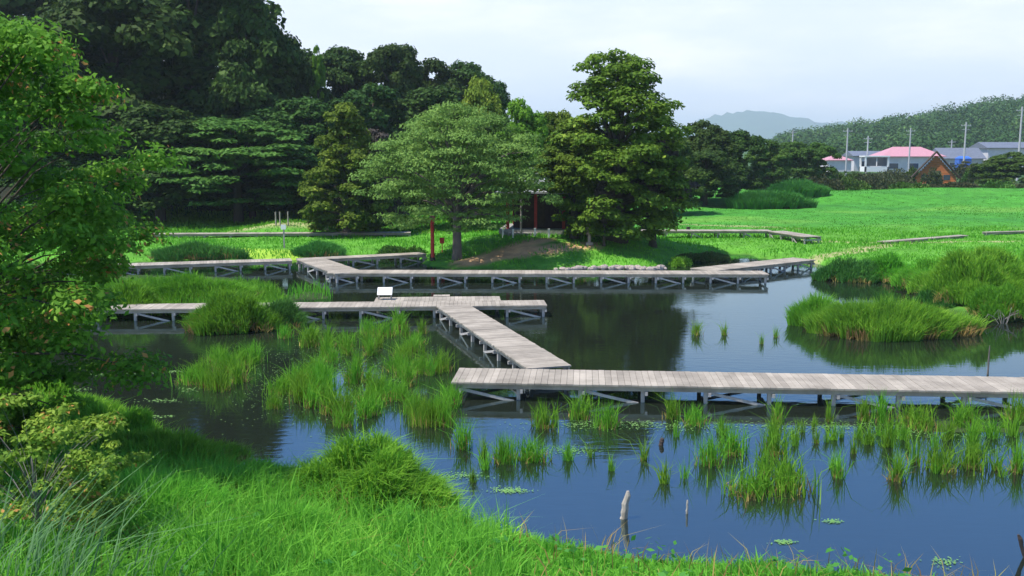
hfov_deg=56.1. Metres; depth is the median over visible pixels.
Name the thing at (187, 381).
reed tuft
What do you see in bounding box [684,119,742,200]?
meadow tree
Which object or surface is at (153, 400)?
pond weed
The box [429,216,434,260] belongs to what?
red gate
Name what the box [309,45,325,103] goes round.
bright tree
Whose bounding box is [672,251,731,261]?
shore bush
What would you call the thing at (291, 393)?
reed tuft
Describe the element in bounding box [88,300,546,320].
boardwalk
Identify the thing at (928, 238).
boardwalk
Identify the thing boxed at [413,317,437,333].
reed tuft
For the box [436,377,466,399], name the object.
reed tuft
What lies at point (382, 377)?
reed tuft
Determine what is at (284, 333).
reed tuft
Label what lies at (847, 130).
power pole
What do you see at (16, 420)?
tree
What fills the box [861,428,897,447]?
reed tuft
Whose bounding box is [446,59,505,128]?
forest tree
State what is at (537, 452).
reed tuft
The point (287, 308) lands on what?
marsh bush
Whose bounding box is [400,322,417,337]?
reed tuft
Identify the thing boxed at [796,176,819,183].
hedge shrub
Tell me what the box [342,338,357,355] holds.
reed tuft
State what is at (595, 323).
pond water
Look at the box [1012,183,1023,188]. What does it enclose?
hedge shrub
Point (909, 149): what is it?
power pole
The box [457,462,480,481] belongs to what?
reed tuft
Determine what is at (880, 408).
reed tuft
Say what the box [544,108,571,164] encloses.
bright tree
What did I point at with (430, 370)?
reed tuft
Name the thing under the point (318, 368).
reed tuft
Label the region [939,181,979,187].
hedge shrub
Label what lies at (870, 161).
window
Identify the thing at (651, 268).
edging stone
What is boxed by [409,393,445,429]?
reed tuft
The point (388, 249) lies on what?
shore bush
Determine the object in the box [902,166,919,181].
hedge shrub
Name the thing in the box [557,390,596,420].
reed tuft
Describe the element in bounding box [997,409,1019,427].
reed tuft
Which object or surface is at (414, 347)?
reed tuft
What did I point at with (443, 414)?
reed tuft
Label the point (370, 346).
reed tuft
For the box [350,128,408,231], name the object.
lit conifer
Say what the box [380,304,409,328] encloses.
reed tuft
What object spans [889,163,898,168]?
window
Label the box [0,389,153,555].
yellow shrub
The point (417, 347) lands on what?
reed tuft
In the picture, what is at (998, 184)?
hedge shrub
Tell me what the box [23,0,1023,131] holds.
sky
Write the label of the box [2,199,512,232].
meadow grass
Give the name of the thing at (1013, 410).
reed tuft
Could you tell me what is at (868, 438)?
reed tuft
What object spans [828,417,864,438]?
reed tuft
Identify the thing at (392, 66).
forest tree
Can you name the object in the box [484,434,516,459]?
reed tuft
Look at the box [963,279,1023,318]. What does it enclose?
bush
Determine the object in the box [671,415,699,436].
reed tuft
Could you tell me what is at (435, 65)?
forest tree
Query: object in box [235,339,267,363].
reed tuft
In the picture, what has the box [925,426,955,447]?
reed tuft
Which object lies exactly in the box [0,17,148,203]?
forest tree
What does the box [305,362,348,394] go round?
reed tuft
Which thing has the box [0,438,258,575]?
pale long grass
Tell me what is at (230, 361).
reed tuft
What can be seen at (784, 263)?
boardwalk
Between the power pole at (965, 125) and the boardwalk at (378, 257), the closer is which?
the boardwalk at (378, 257)
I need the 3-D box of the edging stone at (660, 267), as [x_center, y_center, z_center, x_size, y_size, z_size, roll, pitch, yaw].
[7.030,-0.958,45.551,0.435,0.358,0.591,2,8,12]
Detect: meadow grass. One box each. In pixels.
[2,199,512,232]
[589,187,1023,227]
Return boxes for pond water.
[3,255,1023,575]
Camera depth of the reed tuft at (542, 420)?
19.70 m
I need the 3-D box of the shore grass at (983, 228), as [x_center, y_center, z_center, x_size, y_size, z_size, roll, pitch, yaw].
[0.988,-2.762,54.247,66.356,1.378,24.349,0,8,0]
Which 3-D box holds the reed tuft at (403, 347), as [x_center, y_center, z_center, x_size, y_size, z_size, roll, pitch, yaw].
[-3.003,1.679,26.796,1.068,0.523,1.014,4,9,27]
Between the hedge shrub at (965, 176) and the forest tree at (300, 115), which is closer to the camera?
the forest tree at (300, 115)
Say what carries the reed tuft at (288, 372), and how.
in the pond water
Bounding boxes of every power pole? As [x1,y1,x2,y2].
[843,128,852,174]
[864,136,870,172]
[906,128,912,171]
[961,122,970,162]
[1016,107,1023,180]
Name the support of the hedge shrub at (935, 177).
on the ground at (538, 250)
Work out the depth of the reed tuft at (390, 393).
22.00 m
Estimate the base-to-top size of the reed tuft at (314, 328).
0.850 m
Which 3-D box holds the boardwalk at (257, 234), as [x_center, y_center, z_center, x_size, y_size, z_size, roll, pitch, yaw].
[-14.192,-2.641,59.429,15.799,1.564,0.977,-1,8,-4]
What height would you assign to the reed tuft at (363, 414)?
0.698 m
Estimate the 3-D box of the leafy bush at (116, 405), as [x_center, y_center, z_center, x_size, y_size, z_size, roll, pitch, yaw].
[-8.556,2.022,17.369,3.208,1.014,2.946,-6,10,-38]
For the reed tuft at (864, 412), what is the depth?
20.20 m
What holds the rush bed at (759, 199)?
on the ground at (538, 250)
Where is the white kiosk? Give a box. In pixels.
[859,156,889,171]
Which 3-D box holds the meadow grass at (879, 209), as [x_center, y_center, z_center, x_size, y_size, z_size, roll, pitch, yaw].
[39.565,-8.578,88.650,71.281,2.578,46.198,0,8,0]
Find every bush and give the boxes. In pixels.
[0,379,127,423]
[71,423,254,472]
[72,400,163,432]
[102,278,164,304]
[136,268,264,302]
[146,239,250,259]
[174,286,283,335]
[196,472,253,496]
[228,455,299,483]
[249,295,308,329]
[269,421,478,518]
[287,238,349,256]
[376,244,425,259]
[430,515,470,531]
[668,255,692,266]
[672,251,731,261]
[784,289,839,325]
[798,292,995,341]
[809,256,883,282]
[858,251,914,282]
[882,255,940,289]
[902,244,1023,305]
[909,285,962,309]
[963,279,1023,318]
[1018,247,1023,264]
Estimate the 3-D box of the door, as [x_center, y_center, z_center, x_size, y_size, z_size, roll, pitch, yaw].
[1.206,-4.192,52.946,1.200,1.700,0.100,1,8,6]
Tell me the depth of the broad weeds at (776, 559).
10.98 m
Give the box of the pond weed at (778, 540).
[434,444,962,568]
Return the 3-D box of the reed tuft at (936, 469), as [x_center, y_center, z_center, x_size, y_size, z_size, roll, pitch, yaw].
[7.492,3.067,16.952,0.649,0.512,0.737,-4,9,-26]
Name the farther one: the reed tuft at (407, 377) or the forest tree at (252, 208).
the forest tree at (252, 208)
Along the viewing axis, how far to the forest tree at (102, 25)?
70.91 m
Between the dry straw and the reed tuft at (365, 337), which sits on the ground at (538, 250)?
the dry straw
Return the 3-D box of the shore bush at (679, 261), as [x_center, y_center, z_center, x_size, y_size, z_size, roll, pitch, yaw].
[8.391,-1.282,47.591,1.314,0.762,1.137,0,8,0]
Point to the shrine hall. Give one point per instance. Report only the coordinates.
(538, 214)
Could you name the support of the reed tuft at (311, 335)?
in the pond water
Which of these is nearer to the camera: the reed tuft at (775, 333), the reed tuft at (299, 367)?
the reed tuft at (299, 367)
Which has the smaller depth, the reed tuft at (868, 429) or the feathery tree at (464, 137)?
the reed tuft at (868, 429)
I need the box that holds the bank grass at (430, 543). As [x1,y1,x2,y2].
[0,391,953,575]
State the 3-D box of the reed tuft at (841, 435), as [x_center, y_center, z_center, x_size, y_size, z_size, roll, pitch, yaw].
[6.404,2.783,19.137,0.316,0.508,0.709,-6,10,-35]
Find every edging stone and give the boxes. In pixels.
[576,265,583,269]
[590,265,597,269]
[600,264,607,269]
[646,266,655,270]
[656,264,664,269]
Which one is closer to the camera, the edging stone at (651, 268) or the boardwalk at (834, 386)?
the boardwalk at (834, 386)
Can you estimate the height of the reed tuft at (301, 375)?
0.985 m
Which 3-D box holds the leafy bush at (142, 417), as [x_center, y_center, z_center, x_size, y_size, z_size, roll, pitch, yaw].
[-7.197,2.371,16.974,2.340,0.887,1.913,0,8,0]
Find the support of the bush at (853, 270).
on the ground at (538, 250)
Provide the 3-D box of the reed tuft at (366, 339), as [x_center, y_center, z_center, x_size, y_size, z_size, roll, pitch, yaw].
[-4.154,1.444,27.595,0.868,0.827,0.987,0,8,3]
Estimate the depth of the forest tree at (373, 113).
79.17 m
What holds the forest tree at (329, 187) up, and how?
on the ground at (538, 250)
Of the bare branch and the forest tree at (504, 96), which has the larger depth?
the forest tree at (504, 96)
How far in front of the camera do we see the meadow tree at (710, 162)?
83.63 m
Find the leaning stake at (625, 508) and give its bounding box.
[620,491,630,519]
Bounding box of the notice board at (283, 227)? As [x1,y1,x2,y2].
[281,225,285,247]
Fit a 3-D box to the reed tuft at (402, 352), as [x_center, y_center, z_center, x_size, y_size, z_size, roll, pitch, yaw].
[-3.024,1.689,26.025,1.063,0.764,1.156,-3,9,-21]
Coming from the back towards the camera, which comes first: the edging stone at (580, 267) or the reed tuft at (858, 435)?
the edging stone at (580, 267)
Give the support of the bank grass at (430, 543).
on the ground at (538, 250)
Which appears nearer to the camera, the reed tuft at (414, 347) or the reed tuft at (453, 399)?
the reed tuft at (453, 399)
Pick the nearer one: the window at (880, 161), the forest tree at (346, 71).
the forest tree at (346, 71)
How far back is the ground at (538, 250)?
59.72 m
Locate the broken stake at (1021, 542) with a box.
[1017,534,1023,557]
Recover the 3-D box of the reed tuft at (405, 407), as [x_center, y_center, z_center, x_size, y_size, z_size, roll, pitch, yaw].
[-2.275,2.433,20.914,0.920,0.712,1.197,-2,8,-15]
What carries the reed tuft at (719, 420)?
in the pond water
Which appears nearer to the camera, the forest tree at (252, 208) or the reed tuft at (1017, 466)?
the reed tuft at (1017, 466)
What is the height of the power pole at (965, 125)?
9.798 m
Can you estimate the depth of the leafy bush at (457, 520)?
12.38 m
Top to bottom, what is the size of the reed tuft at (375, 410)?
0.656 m
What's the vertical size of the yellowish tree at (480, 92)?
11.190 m
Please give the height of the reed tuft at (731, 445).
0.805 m
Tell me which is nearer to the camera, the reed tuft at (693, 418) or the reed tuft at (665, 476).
the reed tuft at (665, 476)
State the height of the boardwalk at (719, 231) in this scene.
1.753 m
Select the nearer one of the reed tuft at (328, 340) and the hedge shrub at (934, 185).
the reed tuft at (328, 340)
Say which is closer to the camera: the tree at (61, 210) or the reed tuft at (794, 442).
the tree at (61, 210)
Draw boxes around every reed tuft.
[164,364,217,387]
[176,352,222,380]
[178,360,203,383]
[182,367,208,385]
[189,364,220,389]
[199,341,224,360]
[200,342,244,366]
[202,358,242,392]
[203,348,244,368]
[208,349,258,373]
[221,355,262,384]
[233,341,260,367]
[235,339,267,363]
[257,373,296,395]
[261,388,283,409]
[262,367,317,403]
[265,371,297,391]
[272,357,299,382]
[276,322,294,338]
[276,366,328,396]
[280,363,316,393]
[287,352,346,386]
[288,322,334,347]
[288,362,308,380]
[289,382,326,403]
[293,323,321,345]
[293,351,321,374]
[295,378,325,408]
[297,358,337,380]
[300,322,324,340]
[304,377,349,415]
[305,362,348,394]
[307,364,339,392]
[311,385,358,416]
[312,330,345,351]
[315,335,338,358]
[317,319,338,346]
[321,345,341,362]
[323,328,363,353]
[326,400,359,428]
[335,324,360,348]
[335,361,351,380]
[339,379,362,406]
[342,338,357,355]
[343,350,383,384]
[344,379,398,407]
[347,329,385,355]
[348,390,391,416]
[348,392,376,419]
[349,364,378,382]
[350,348,366,368]
[355,316,407,338]
[355,368,386,394]
[357,315,380,334]
[358,328,375,348]
[359,328,376,347]
[362,372,418,402]
[369,370,393,385]
[371,351,425,373]
[373,330,387,348]
[379,338,418,361]
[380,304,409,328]
[381,354,425,377]
[388,311,410,328]
[388,339,419,355]
[388,380,413,401]
[394,388,423,414]
[395,359,426,386]
[398,333,422,351]
[399,390,454,428]
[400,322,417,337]
[403,389,425,416]
[404,328,433,344]
[405,336,416,353]
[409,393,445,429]
[411,351,430,374]
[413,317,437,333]
[414,389,458,418]
[416,341,440,365]
[419,346,454,373]
[423,350,438,375]
[423,379,465,408]
[429,389,458,427]
[431,409,483,450]
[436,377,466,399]
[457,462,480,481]
[466,444,495,470]
[475,433,493,457]
[483,430,519,466]
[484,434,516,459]
[509,431,565,463]
[511,449,535,463]
[526,397,567,432]
[548,435,595,460]
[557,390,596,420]
[580,438,595,457]
[586,395,629,431]
[607,448,635,471]
[608,430,655,461]
[633,453,676,483]
[647,387,684,420]
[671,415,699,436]
[676,401,714,427]
[676,455,692,478]
[685,430,739,467]
[690,318,711,335]
[703,413,739,433]
[707,458,798,507]
[708,414,736,436]
[711,418,768,461]
[714,320,730,335]
[726,443,837,504]
[743,445,788,469]
[752,393,805,422]
[753,410,799,435]
[753,417,803,459]
[759,333,764,343]
[772,324,782,337]
[777,425,800,440]
[786,425,802,446]
[799,417,809,432]
[806,418,843,440]
[809,452,845,467]
[810,411,819,426]
[810,421,839,443]
[815,446,871,479]
[820,396,851,421]
[820,420,847,438]
[821,431,832,442]
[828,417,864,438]
[847,430,876,453]
[852,390,874,421]
[854,428,881,445]
[858,416,883,442]
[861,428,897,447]
[863,387,896,422]
[868,396,957,435]
[871,421,882,435]
[871,445,916,483]
[875,409,908,448]
[876,418,901,435]
[896,420,915,439]
[896,424,925,465]
[904,432,914,448]
[916,433,974,475]
[924,454,950,473]
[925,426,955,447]
[938,412,962,438]
[938,421,952,441]
[941,394,989,423]
[942,400,969,427]
[946,412,988,448]
[954,432,987,452]
[954,436,1012,475]
[963,413,987,432]
[966,411,1014,439]
[980,400,1023,436]
[982,389,1023,420]
[983,441,1020,470]
[992,461,1020,477]
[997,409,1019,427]
[1000,433,1023,474]
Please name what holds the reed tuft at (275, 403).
in the pond water
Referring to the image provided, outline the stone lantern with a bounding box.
[586,224,592,244]
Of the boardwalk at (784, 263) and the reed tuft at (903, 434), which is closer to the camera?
the reed tuft at (903, 434)
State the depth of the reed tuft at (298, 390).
21.61 m
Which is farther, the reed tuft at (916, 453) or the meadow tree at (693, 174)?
the meadow tree at (693, 174)
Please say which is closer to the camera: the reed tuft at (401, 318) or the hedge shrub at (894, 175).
the reed tuft at (401, 318)
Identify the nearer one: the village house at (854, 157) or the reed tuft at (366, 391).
the reed tuft at (366, 391)
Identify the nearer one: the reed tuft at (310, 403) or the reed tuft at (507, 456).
the reed tuft at (507, 456)
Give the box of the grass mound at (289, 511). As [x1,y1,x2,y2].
[216,487,370,548]
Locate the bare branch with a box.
[985,307,1019,323]
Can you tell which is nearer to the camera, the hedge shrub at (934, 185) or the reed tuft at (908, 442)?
the reed tuft at (908, 442)
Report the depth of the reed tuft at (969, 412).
20.08 m
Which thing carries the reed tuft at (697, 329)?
in the pond water
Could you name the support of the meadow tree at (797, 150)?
on the ground at (538, 250)
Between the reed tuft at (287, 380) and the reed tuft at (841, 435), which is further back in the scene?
the reed tuft at (287, 380)
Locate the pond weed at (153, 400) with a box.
[70,370,194,417]
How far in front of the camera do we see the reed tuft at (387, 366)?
24.75 m
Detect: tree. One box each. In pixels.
[0,0,173,102]
[0,11,190,420]
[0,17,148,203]
[0,128,169,215]
[0,284,68,458]
[17,0,204,156]
[82,0,310,147]
[88,101,241,222]
[122,115,322,222]
[187,0,303,170]
[196,163,307,218]
[233,95,351,215]
[261,32,315,151]
[289,135,398,206]
[294,48,333,104]
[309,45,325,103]
[314,82,422,178]
[321,44,378,106]
[347,100,563,260]
[361,42,424,109]
[387,83,461,174]
[403,108,500,225]
[413,57,466,99]
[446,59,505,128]
[461,74,507,215]
[489,97,552,205]
[495,79,512,125]
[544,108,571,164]
[656,138,710,212]
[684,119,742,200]
[691,149,747,205]
[729,128,770,192]
[743,139,793,189]
[775,140,820,181]
[799,142,841,179]
[957,160,972,174]
[966,159,1003,183]
[974,151,1023,183]
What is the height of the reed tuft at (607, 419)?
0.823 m
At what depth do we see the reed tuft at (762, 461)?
17.01 m
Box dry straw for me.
[1,438,1008,575]
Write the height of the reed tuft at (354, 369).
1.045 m
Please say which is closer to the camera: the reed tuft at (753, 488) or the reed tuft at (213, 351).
the reed tuft at (753, 488)
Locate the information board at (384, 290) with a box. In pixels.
[377,287,391,299]
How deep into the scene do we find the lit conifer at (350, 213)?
58.68 m
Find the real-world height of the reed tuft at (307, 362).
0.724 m
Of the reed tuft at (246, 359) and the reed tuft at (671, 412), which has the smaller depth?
the reed tuft at (671, 412)
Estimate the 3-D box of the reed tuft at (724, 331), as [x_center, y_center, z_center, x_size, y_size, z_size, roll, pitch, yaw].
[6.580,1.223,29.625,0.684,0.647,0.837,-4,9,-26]
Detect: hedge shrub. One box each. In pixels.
[746,176,771,189]
[769,174,790,183]
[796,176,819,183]
[814,173,846,189]
[831,170,859,180]
[840,175,870,189]
[849,171,888,182]
[860,176,889,188]
[875,176,917,189]
[876,168,912,182]
[888,181,930,188]
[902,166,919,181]
[919,166,943,185]
[926,183,938,187]
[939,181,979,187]
[952,162,980,181]
[960,171,981,182]
[979,179,1016,188]
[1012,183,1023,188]
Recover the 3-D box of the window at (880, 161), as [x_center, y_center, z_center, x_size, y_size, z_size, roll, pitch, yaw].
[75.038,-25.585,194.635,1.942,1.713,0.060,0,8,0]
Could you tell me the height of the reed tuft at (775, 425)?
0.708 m
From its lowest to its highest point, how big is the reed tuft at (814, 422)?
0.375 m
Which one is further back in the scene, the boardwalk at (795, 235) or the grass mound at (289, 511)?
the boardwalk at (795, 235)
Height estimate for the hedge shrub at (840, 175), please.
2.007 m
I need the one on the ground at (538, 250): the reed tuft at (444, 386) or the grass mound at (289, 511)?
the grass mound at (289, 511)
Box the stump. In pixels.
[659,438,663,445]
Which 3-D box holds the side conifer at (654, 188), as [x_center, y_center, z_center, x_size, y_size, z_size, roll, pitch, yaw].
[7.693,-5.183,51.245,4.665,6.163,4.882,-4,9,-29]
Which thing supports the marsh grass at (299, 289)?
on the ground at (538, 250)
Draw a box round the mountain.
[626,110,865,148]
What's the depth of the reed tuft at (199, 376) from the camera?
23.20 m
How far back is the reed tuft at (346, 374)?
23.72 m
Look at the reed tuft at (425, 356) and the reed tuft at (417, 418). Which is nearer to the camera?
the reed tuft at (417, 418)
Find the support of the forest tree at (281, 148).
on the ground at (538, 250)
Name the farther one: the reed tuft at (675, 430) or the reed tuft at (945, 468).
the reed tuft at (675, 430)
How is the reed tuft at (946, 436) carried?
in the pond water
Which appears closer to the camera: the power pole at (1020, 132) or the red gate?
the red gate
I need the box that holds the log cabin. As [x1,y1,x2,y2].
[911,151,959,183]
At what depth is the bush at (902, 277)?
39.39 m
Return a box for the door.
[523,196,544,226]
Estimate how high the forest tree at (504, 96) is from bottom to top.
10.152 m
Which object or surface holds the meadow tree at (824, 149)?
on the ground at (538, 250)
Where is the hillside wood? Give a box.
[771,94,1023,157]
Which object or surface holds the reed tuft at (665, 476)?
in the pond water
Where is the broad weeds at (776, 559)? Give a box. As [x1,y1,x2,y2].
[1,430,911,575]
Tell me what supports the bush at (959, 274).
on the ground at (538, 250)
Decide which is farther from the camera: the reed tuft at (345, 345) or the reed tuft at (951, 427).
the reed tuft at (345, 345)
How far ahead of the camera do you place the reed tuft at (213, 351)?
26.02 m
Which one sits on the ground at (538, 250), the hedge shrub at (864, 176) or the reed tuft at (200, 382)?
the hedge shrub at (864, 176)
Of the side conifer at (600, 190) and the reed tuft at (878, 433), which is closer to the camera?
the reed tuft at (878, 433)
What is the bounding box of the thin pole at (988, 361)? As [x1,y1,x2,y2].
[987,345,989,374]
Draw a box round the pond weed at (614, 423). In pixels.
[174,327,981,442]
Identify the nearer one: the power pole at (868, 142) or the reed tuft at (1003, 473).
the reed tuft at (1003, 473)
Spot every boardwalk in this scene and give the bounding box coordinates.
[68,258,291,274]
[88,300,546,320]
[152,231,410,237]
[296,252,426,268]
[296,258,363,282]
[326,270,768,283]
[436,304,570,370]
[451,368,1023,408]
[641,229,770,238]
[690,257,815,278]
[768,231,821,243]
[877,235,968,243]
[982,231,1023,235]
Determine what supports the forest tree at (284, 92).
on the ground at (538, 250)
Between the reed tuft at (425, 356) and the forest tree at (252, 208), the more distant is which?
the forest tree at (252, 208)
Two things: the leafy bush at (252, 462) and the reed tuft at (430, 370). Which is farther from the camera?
the reed tuft at (430, 370)
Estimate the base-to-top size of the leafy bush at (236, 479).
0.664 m
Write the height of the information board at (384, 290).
0.425 m
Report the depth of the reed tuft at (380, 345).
27.72 m
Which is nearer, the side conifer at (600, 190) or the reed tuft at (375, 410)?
the reed tuft at (375, 410)
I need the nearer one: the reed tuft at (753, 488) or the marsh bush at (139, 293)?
the reed tuft at (753, 488)
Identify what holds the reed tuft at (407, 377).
in the pond water
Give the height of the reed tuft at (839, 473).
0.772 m
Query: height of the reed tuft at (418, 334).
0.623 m
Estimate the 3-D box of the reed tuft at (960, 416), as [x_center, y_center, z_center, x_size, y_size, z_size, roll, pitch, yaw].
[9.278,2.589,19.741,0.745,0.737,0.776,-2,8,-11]
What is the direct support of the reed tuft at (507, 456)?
in the pond water
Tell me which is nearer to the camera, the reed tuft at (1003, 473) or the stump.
the reed tuft at (1003, 473)
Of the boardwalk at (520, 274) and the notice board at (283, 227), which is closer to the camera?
the boardwalk at (520, 274)
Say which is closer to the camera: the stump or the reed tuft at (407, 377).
the stump
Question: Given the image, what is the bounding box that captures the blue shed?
[954,156,971,167]
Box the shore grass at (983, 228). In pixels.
[10,219,1023,268]
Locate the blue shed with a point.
(958, 159)
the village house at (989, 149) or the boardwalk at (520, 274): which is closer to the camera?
the boardwalk at (520, 274)
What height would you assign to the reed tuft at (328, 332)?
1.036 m
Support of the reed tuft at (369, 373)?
in the pond water
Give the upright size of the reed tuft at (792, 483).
0.901 m
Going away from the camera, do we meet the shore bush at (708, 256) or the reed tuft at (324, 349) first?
the reed tuft at (324, 349)
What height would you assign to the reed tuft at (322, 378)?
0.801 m
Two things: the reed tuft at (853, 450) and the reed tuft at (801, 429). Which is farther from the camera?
the reed tuft at (801, 429)
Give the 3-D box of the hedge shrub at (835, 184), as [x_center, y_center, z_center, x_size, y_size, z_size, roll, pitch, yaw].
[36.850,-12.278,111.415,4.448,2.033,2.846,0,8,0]
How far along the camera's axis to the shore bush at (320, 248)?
50.65 m
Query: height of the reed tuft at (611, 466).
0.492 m
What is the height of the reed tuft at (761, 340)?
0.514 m
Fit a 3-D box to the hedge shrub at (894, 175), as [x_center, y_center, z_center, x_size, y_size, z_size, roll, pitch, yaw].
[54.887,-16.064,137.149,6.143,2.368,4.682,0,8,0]
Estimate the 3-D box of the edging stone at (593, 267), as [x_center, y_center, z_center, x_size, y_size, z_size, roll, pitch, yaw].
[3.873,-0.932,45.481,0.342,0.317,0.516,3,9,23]
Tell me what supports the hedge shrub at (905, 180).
on the ground at (538, 250)
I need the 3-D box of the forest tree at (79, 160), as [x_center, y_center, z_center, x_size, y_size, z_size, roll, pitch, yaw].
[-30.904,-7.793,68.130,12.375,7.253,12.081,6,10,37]
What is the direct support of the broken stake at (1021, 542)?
in the pond water
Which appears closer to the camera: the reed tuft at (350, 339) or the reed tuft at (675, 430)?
the reed tuft at (675, 430)
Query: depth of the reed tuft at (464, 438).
18.26 m
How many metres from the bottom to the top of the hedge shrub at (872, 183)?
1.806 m
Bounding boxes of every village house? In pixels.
[821,156,852,171]
[842,151,879,170]
[869,147,946,171]
[933,148,986,169]
[969,142,1023,166]
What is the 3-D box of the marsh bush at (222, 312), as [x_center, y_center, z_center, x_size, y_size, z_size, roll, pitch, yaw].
[-8.899,0.602,30.471,3.752,1.595,3.010,0,8,0]
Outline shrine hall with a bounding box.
[494,173,599,235]
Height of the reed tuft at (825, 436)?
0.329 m
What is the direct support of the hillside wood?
on the ground at (538, 250)
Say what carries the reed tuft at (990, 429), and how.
in the pond water
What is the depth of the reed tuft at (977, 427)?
19.21 m
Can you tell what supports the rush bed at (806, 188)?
on the ground at (538, 250)
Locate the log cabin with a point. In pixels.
(941, 166)
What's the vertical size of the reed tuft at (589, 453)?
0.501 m
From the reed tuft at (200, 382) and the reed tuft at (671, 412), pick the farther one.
the reed tuft at (200, 382)
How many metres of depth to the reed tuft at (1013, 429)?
19.10 m
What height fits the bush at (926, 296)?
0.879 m
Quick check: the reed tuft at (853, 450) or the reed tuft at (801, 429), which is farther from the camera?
the reed tuft at (801, 429)
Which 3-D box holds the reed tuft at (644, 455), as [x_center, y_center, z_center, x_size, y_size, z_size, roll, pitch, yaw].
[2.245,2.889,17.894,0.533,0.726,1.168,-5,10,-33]
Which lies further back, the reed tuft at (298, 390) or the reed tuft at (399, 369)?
the reed tuft at (399, 369)
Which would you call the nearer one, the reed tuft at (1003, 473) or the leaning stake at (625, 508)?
the leaning stake at (625, 508)
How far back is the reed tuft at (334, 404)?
20.52 m
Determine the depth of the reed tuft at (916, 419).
19.68 m
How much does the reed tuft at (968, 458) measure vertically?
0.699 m
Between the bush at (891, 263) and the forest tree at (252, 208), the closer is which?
the bush at (891, 263)
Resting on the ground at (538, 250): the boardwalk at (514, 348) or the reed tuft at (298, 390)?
the boardwalk at (514, 348)
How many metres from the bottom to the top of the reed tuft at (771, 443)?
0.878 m
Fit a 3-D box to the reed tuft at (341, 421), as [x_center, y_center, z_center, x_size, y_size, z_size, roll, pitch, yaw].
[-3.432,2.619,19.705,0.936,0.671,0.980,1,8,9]
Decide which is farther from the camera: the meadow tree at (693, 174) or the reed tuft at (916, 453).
the meadow tree at (693, 174)
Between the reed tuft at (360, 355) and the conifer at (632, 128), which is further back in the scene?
the conifer at (632, 128)
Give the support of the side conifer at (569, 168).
on the ground at (538, 250)
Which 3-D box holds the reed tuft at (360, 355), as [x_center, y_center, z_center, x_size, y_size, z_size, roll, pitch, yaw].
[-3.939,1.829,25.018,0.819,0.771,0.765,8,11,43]
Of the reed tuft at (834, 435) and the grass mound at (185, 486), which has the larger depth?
the reed tuft at (834, 435)
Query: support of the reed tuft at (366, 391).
in the pond water
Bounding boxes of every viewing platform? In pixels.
[374,296,500,312]
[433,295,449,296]
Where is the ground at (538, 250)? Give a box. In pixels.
[0,96,1023,575]
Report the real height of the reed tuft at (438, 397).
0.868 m
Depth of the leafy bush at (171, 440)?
15.52 m
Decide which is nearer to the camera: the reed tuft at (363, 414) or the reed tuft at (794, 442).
the reed tuft at (794, 442)
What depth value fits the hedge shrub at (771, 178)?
112.22 m
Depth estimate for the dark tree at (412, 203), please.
64.01 m
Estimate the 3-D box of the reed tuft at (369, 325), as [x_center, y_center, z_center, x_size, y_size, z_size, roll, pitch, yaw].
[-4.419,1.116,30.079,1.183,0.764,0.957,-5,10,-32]
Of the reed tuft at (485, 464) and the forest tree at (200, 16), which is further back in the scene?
the forest tree at (200, 16)
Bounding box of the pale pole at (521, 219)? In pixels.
[520,199,521,235]
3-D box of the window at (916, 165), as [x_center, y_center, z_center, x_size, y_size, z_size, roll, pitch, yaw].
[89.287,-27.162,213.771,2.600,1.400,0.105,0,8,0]
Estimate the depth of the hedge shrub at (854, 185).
111.92 m
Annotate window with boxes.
[858,161,868,166]
[867,158,875,165]
[877,158,886,165]
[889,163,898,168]
[907,163,918,168]
[943,175,949,179]
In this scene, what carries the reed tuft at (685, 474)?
in the pond water
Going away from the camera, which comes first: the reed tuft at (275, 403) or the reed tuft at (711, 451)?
the reed tuft at (711, 451)
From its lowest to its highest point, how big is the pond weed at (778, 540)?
0.006 m
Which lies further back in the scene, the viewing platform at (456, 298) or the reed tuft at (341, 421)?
the viewing platform at (456, 298)
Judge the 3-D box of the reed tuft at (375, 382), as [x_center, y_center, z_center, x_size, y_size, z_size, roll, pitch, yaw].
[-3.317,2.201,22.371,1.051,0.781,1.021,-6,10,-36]
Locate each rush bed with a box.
[724,188,820,209]
[766,178,831,196]
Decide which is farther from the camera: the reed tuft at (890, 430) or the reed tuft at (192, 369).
the reed tuft at (192, 369)
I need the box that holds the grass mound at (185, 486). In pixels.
[109,463,245,522]
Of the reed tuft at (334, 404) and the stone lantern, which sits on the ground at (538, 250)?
the stone lantern
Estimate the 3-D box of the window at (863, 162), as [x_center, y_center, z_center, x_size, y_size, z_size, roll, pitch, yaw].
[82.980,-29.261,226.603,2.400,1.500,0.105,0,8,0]
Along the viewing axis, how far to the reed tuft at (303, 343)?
27.88 m
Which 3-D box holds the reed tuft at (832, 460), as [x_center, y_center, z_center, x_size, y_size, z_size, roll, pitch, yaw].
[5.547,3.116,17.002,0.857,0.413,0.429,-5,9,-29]
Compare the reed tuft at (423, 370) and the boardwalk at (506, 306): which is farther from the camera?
the boardwalk at (506, 306)
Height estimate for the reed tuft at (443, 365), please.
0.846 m
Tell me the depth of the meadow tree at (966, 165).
148.68 m
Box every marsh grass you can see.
[4,273,287,316]
[287,278,332,298]
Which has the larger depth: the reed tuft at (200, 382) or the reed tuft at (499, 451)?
the reed tuft at (200, 382)
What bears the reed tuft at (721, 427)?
in the pond water
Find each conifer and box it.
[297,102,395,235]
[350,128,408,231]
[532,119,610,238]
[540,48,700,243]
[592,178,622,246]
[624,136,700,247]
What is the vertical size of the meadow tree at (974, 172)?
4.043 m
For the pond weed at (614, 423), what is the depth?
19.89 m
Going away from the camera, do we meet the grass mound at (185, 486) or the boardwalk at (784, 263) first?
the grass mound at (185, 486)

